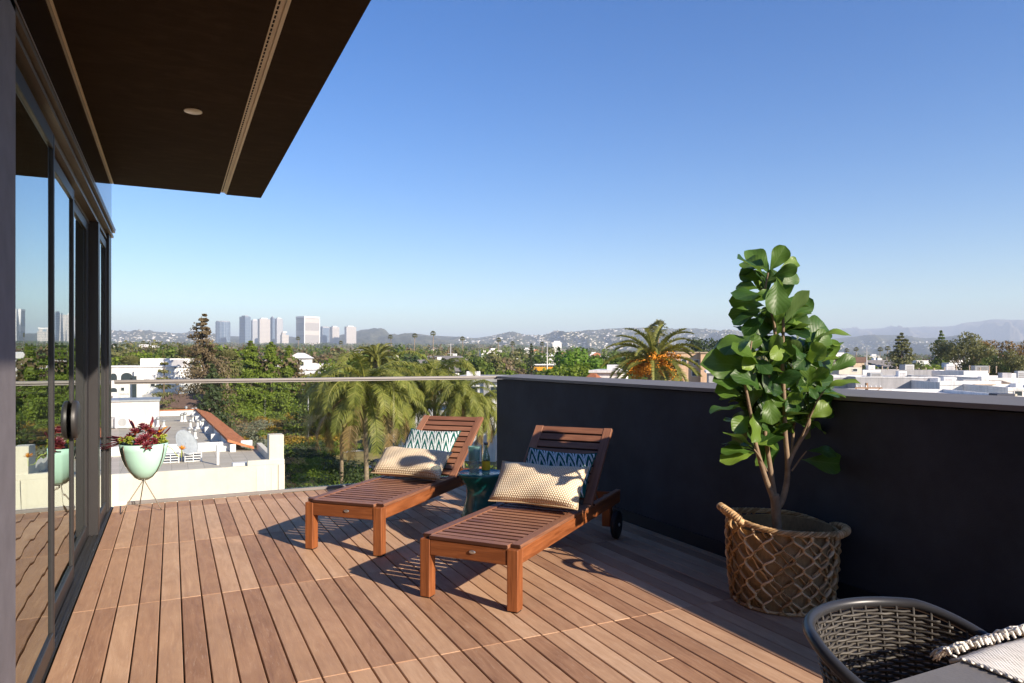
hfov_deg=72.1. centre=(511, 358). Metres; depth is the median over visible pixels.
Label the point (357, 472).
shrub
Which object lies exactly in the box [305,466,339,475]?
shrub
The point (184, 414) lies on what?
roof vent
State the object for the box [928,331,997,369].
eucalyptus tree
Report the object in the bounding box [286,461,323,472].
shrub
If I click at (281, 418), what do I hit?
shrub
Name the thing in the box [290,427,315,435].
shrub
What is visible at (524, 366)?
broadleaf tree
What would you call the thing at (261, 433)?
shrub
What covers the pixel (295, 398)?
pine tree
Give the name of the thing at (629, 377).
broadleaf tree
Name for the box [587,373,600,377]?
tiled house
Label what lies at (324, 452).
shrub
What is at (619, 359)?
broadleaf tree
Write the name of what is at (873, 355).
town house
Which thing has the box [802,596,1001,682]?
wicker chair
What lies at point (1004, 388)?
warehouse
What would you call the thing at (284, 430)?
shrub
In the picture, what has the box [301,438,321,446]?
shrub
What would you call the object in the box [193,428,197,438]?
roof vent
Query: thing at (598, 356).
broadleaf tree
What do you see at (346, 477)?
shrub
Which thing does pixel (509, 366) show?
bare tree
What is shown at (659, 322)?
fan palm
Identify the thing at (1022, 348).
eucalyptus tree
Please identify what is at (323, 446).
shrub
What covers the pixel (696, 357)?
peach building
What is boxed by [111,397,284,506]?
neighbour building
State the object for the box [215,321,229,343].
office tower
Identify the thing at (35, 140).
sliding door
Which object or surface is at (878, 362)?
town house
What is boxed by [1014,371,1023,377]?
rooftop plant
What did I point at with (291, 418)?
shrub
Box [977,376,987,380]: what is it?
rooftop plant
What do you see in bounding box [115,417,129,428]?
air conditioner
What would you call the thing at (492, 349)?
town house
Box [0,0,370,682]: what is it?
house
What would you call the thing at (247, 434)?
shrub
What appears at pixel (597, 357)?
broadleaf tree
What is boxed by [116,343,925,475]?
terrain
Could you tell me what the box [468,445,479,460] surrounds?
tumbler
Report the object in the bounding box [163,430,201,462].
satellite dish
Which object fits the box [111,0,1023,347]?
sky
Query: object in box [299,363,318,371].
white gabled house
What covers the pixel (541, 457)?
patterned pillow
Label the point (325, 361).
broadleaf tree
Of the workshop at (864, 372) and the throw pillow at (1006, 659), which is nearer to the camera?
the throw pillow at (1006, 659)
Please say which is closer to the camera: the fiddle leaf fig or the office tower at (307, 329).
the fiddle leaf fig
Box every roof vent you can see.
[155,416,159,426]
[183,412,186,421]
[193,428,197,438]
[195,419,199,428]
[200,418,204,428]
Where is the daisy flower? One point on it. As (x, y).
(182, 447)
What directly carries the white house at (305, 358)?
on the terrain
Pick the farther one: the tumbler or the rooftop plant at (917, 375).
the rooftop plant at (917, 375)
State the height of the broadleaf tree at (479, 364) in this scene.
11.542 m
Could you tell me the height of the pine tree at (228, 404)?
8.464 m
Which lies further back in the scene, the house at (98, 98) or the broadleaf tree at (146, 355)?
the broadleaf tree at (146, 355)
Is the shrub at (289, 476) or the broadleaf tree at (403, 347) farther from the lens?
the broadleaf tree at (403, 347)
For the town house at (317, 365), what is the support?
on the terrain
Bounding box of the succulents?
[104,416,170,449]
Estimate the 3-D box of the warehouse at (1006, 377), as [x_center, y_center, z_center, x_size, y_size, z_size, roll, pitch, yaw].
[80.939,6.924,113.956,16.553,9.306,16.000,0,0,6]
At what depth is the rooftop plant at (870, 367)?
132.54 m
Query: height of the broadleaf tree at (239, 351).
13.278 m
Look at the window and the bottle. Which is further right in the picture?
the window
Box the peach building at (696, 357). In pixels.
[668,352,707,381]
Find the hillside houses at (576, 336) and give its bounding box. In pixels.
[111,328,955,349]
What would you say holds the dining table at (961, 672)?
on the deck
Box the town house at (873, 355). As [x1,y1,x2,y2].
[863,354,879,357]
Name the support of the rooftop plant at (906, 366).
on the workshop at (909, 372)
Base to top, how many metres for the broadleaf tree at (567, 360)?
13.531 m
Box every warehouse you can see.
[841,374,938,388]
[861,376,956,381]
[863,389,1021,396]
[911,380,1000,390]
[934,373,1023,384]
[963,384,1023,396]
[989,380,1009,383]
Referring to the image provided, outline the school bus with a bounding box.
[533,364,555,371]
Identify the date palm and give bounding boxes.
[349,343,405,438]
[600,324,702,381]
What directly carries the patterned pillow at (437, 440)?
on the sun lounger at (378, 500)
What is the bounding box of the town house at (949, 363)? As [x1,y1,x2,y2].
[942,363,960,369]
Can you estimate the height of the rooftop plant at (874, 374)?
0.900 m
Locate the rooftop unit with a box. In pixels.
[989,393,1016,395]
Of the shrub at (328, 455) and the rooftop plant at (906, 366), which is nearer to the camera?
the shrub at (328, 455)
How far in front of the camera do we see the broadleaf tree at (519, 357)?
232.06 m
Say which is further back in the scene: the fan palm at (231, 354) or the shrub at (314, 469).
the fan palm at (231, 354)
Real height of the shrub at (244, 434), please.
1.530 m
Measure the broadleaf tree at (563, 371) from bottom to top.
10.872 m
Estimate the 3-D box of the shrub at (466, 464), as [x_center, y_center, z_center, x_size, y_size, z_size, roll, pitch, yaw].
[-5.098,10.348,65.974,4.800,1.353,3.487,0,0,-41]
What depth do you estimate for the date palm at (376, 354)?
91.40 m
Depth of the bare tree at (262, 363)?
115.08 m
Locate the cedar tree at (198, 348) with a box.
[170,314,266,438]
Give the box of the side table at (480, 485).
[458,468,499,516]
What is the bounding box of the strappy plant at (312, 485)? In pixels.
[294,478,336,489]
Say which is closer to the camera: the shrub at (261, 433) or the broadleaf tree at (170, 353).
the shrub at (261, 433)
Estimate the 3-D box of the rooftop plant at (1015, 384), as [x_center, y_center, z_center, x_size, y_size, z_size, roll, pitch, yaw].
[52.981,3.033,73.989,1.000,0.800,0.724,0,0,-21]
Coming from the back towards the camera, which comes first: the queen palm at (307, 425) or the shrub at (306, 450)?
the shrub at (306, 450)
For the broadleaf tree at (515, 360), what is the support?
on the terrain
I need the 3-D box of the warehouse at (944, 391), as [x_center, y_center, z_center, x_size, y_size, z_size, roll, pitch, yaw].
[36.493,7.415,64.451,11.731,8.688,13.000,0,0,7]
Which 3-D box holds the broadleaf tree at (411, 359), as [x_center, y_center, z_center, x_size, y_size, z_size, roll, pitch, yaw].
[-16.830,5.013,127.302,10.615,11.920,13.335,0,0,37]
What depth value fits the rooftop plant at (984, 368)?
136.14 m
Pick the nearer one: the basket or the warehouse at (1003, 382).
the basket
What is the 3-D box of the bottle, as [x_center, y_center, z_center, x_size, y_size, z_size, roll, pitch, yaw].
[-0.192,0.729,5.160,0.064,0.226,0.063,0,0,-26]
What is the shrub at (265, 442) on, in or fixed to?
on the terrain
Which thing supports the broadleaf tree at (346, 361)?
on the terrain
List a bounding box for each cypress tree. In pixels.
[526,343,537,374]
[553,346,561,365]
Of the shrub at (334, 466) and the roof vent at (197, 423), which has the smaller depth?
the roof vent at (197, 423)
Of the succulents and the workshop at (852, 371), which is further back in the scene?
the workshop at (852, 371)
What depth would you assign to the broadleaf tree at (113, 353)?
135.29 m
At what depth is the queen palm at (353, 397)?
48.51 m
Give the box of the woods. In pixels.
[111,341,1018,374]
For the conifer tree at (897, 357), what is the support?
on the terrain
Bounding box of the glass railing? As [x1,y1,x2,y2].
[114,375,495,504]
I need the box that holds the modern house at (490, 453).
[399,371,503,461]
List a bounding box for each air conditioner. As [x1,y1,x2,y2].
[111,417,114,427]
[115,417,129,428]
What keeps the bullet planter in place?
on the deck
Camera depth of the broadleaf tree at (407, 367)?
120.72 m
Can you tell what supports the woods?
on the terrain
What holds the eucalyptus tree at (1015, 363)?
on the terrain
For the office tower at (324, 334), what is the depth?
4288.00 m
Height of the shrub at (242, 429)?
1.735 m
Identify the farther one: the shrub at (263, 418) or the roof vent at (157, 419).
the shrub at (263, 418)
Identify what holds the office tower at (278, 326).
on the terrain
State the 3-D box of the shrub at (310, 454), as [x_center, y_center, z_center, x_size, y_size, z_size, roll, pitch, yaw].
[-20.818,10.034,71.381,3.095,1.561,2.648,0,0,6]
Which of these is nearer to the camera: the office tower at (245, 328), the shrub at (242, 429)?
the shrub at (242, 429)
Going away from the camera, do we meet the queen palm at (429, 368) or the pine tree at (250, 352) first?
the queen palm at (429, 368)
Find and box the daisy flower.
[168,445,185,456]
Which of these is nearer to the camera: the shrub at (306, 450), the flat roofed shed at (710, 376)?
the shrub at (306, 450)
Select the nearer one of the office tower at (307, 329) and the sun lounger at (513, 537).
the sun lounger at (513, 537)
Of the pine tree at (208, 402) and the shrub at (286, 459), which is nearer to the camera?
the shrub at (286, 459)
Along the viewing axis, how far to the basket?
3.53 m
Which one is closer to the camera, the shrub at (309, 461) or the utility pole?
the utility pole
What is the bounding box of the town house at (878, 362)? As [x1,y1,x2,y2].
[864,358,895,368]
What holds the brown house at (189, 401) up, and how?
on the terrain
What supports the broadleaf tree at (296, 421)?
on the terrain
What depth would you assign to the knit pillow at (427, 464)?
5.46 m
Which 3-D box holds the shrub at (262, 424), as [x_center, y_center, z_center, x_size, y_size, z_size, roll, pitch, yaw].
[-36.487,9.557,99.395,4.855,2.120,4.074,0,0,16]
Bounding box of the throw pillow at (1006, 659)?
[929,623,1023,682]
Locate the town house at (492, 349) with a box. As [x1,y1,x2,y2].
[479,348,499,356]
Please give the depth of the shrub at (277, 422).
107.82 m
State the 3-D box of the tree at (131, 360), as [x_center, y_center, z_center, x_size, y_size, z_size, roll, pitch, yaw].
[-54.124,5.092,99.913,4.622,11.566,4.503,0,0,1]
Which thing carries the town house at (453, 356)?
on the terrain
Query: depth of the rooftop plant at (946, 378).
83.60 m
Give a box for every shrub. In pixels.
[234,424,255,432]
[238,418,261,423]
[238,429,258,437]
[241,419,273,427]
[244,439,285,448]
[246,431,258,437]
[248,436,266,442]
[250,416,267,421]
[256,429,291,436]
[258,428,289,434]
[267,416,287,420]
[273,420,289,425]
[280,412,301,420]
[284,435,312,447]
[284,445,302,472]
[285,430,313,436]
[285,467,302,483]
[285,472,327,484]
[285,476,323,488]
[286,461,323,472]
[286,472,327,482]
[289,441,311,451]
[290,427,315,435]
[290,457,332,471]
[291,476,335,488]
[292,472,339,491]
[293,443,316,455]
[295,450,323,457]
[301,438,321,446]
[304,450,327,458]
[304,452,323,458]
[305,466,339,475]
[307,440,336,454]
[317,456,353,477]
[323,452,339,462]
[325,441,357,451]
[326,470,363,484]
[333,440,363,449]
[335,466,379,479]
[339,459,377,481]
[464,462,480,467]
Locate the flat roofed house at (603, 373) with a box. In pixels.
[589,365,627,378]
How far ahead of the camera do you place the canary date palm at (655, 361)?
55.18 m
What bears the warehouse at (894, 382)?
on the terrain
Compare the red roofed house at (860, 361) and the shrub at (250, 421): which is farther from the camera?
the red roofed house at (860, 361)
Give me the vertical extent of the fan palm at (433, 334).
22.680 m
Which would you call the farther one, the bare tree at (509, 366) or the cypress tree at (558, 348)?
the bare tree at (509, 366)
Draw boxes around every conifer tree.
[881,332,923,368]
[928,330,952,367]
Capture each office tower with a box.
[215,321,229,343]
[239,315,250,344]
[251,319,257,342]
[258,318,269,343]
[270,317,274,342]
[275,318,282,343]
[280,331,288,343]
[296,316,319,344]
[320,326,328,342]
[329,326,338,343]
[344,326,355,344]
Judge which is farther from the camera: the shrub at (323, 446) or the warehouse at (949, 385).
the warehouse at (949, 385)
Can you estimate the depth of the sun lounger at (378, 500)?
4.98 m
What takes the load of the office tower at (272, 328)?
on the terrain
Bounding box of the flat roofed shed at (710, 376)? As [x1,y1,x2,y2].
[704,370,714,382]
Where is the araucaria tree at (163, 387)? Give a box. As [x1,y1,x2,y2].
[151,355,176,409]
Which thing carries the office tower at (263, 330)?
on the terrain
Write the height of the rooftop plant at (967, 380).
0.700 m
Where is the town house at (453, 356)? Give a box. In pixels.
[423,354,466,361]
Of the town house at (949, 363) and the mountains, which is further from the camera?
the mountains
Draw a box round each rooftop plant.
[866,365,874,369]
[867,372,882,376]
[896,371,906,376]
[899,364,913,369]
[907,375,930,376]
[940,377,953,380]
[944,364,954,369]
[956,379,979,380]
[971,366,988,370]
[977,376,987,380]
[1010,383,1021,386]
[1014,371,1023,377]
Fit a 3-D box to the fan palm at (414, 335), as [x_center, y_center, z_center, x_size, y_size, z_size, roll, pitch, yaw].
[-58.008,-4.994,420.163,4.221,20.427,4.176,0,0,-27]
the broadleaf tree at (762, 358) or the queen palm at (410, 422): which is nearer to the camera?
the queen palm at (410, 422)
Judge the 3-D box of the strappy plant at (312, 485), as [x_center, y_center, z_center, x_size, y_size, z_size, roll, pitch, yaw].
[-15.033,9.956,53.277,6.094,1.894,5.936,0,0,-34]
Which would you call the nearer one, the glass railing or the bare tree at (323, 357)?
the glass railing
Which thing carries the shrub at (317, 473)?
on the terrain
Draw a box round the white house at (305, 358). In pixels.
[292,353,312,366]
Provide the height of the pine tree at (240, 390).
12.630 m
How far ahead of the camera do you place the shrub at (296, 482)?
56.37 m
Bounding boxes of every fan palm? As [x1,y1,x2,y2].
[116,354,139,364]
[173,344,202,372]
[212,348,245,387]
[412,333,417,349]
[430,331,435,354]
[649,319,668,345]
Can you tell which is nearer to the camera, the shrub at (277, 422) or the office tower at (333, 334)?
the shrub at (277, 422)
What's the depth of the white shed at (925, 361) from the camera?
230.06 m
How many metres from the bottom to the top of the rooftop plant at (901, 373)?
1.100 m
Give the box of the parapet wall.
[496,374,1023,646]
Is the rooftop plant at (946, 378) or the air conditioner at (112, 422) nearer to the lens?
the air conditioner at (112, 422)
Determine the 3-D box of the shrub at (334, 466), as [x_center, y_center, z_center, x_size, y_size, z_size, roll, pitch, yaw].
[-15.968,9.832,63.483,2.907,2.095,3.397,0,0,-28]
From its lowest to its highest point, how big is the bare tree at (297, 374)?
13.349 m
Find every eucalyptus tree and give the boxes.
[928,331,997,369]
[961,340,1023,366]
[964,355,1011,374]
[987,349,1023,374]
[991,341,1023,370]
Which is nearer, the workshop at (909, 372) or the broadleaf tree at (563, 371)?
the broadleaf tree at (563, 371)
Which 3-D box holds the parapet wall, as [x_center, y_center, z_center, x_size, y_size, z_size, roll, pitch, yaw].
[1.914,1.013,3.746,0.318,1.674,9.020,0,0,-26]
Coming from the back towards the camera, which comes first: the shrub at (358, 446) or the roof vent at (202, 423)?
the shrub at (358, 446)
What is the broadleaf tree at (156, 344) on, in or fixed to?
on the terrain
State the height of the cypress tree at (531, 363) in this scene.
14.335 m
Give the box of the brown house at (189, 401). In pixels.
[160,394,214,410]
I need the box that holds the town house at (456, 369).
[418,357,460,403]
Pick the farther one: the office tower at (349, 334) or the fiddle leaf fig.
the office tower at (349, 334)
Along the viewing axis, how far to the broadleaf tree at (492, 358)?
162.84 m
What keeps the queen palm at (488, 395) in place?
on the terrain
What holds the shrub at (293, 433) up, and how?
on the terrain
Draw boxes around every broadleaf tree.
[111,344,127,357]
[111,348,124,361]
[111,350,162,365]
[112,355,138,365]
[117,340,183,356]
[153,344,211,364]
[199,343,227,356]
[201,345,241,362]
[283,389,339,433]
[297,382,317,407]
[313,358,349,382]
[322,355,395,376]
[386,356,414,390]
[392,344,431,360]
[399,353,457,394]
[457,355,494,374]
[482,350,505,374]
[484,368,517,374]
[502,355,525,372]
[510,349,532,371]
[516,362,530,371]
[535,363,592,376]
[550,346,606,376]
[573,354,617,364]
[577,354,613,368]
[598,352,646,377]
[606,364,647,379]
[684,337,718,351]
[756,356,767,360]
[923,364,943,369]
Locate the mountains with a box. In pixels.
[628,319,1023,351]
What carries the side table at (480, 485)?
on the deck
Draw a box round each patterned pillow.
[403,428,460,468]
[525,447,596,497]
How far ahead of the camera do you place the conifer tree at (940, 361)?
194.67 m
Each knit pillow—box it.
[371,446,452,479]
[488,461,588,509]
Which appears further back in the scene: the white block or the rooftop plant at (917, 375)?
the white block
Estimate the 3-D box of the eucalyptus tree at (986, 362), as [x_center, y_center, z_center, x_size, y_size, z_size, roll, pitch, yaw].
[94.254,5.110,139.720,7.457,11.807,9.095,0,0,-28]
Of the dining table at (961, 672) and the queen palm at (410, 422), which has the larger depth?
the queen palm at (410, 422)
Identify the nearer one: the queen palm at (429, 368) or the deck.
the deck
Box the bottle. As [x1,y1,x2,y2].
[482,442,489,473]
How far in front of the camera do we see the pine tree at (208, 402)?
79.64 m
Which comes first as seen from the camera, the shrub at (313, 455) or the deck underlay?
the deck underlay
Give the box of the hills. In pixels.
[111,328,1023,355]
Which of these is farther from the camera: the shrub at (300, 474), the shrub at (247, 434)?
the shrub at (247, 434)
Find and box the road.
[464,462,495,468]
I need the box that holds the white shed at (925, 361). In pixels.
[911,360,930,364]
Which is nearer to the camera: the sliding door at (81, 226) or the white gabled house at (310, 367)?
the sliding door at (81, 226)
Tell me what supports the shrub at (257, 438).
on the terrain
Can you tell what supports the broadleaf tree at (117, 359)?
on the terrain
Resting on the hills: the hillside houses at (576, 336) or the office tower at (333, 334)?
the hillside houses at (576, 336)
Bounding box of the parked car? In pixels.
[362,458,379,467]
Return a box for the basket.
[716,502,850,616]
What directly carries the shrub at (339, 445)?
on the terrain
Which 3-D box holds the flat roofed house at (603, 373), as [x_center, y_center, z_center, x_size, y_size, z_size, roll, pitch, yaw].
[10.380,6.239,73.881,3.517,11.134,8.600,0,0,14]
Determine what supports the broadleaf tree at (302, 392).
on the terrain
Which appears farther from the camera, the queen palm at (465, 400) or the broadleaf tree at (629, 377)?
the broadleaf tree at (629, 377)
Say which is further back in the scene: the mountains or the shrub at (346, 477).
the mountains
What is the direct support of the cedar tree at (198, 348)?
on the terrain
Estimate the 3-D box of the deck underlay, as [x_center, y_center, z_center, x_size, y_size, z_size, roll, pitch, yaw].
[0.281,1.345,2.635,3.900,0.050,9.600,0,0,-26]
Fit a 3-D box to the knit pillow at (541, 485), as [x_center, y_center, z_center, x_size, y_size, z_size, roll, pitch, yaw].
[0.165,0.794,4.431,0.612,0.257,0.245,0,0,27]
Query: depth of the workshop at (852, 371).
110.00 m
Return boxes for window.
[1014,390,1022,396]
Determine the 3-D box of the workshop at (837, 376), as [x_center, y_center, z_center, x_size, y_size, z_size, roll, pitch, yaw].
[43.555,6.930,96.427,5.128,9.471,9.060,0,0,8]
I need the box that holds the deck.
[45,485,974,682]
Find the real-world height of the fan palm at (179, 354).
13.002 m
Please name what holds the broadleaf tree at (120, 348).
on the terrain
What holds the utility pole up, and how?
on the terrain
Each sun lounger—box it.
[305,415,483,556]
[420,425,621,613]
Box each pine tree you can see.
[193,364,241,445]
[219,384,236,429]
[220,348,263,424]
[238,340,276,421]
[244,341,300,419]
[273,345,307,415]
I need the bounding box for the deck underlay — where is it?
[73,502,294,682]
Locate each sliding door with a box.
[16,64,54,682]
[55,159,80,618]
[74,202,88,563]
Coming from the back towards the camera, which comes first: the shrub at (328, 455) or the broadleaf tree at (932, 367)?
the broadleaf tree at (932, 367)
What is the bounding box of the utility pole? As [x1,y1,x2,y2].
[855,383,881,389]
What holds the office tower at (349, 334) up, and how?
on the terrain
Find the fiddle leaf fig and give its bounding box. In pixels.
[700,245,860,534]
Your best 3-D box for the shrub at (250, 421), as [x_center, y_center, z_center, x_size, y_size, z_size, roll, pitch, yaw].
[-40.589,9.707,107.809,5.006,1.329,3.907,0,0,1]
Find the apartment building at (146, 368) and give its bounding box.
[111,358,207,397]
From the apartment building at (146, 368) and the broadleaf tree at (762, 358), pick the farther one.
the broadleaf tree at (762, 358)
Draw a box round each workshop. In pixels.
[830,367,861,374]
[831,374,860,388]
[862,369,880,374]
[863,369,931,376]
[932,370,988,376]
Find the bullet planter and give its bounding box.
[119,441,167,513]
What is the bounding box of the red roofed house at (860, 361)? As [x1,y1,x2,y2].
[835,357,865,366]
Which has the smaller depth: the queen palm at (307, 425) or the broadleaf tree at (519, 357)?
the queen palm at (307, 425)
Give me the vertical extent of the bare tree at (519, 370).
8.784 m
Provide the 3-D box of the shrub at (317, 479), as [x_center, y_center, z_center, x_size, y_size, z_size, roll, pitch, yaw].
[-15.352,9.951,55.420,3.771,1.908,3.227,0,0,-36]
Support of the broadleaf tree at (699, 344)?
on the terrain
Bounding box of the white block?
[553,341,561,351]
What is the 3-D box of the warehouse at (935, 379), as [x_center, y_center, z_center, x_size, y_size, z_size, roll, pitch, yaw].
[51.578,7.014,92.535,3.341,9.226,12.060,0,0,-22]
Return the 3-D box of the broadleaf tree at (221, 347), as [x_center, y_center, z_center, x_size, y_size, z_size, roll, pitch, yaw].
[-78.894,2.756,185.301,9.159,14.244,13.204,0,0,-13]
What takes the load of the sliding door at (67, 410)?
in the house at (98, 98)
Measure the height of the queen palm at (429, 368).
12.076 m
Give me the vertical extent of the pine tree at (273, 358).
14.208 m
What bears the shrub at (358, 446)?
on the terrain
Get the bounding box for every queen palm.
[294,373,386,484]
[303,352,430,480]
[361,372,434,445]
[390,350,477,432]
[429,379,496,467]
[470,390,496,465]
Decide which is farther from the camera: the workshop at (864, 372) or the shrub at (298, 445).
the workshop at (864, 372)
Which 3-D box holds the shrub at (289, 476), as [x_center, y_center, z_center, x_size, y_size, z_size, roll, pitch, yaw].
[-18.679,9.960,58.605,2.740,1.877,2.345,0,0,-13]
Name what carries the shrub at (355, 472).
on the terrain
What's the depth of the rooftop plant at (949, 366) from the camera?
142.45 m
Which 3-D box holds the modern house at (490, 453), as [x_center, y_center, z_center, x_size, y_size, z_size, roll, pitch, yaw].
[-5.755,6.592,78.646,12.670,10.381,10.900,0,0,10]
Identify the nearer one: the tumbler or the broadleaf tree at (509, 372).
the tumbler
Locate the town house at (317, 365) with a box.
[300,364,329,389]
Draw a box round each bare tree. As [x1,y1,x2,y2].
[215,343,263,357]
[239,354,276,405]
[264,345,311,394]
[312,354,333,363]
[493,356,517,372]
[499,367,527,374]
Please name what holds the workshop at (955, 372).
on the terrain
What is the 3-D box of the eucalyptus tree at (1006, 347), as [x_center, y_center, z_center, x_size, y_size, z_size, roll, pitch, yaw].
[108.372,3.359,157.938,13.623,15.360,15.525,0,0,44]
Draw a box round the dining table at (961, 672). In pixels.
[892,661,1017,682]
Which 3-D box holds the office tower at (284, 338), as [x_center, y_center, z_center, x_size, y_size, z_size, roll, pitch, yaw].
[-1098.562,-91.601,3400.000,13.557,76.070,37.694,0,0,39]
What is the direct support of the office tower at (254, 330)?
on the terrain
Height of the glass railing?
1.094 m
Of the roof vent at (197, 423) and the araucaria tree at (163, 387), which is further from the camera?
the araucaria tree at (163, 387)
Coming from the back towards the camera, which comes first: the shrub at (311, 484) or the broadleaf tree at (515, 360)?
the broadleaf tree at (515, 360)

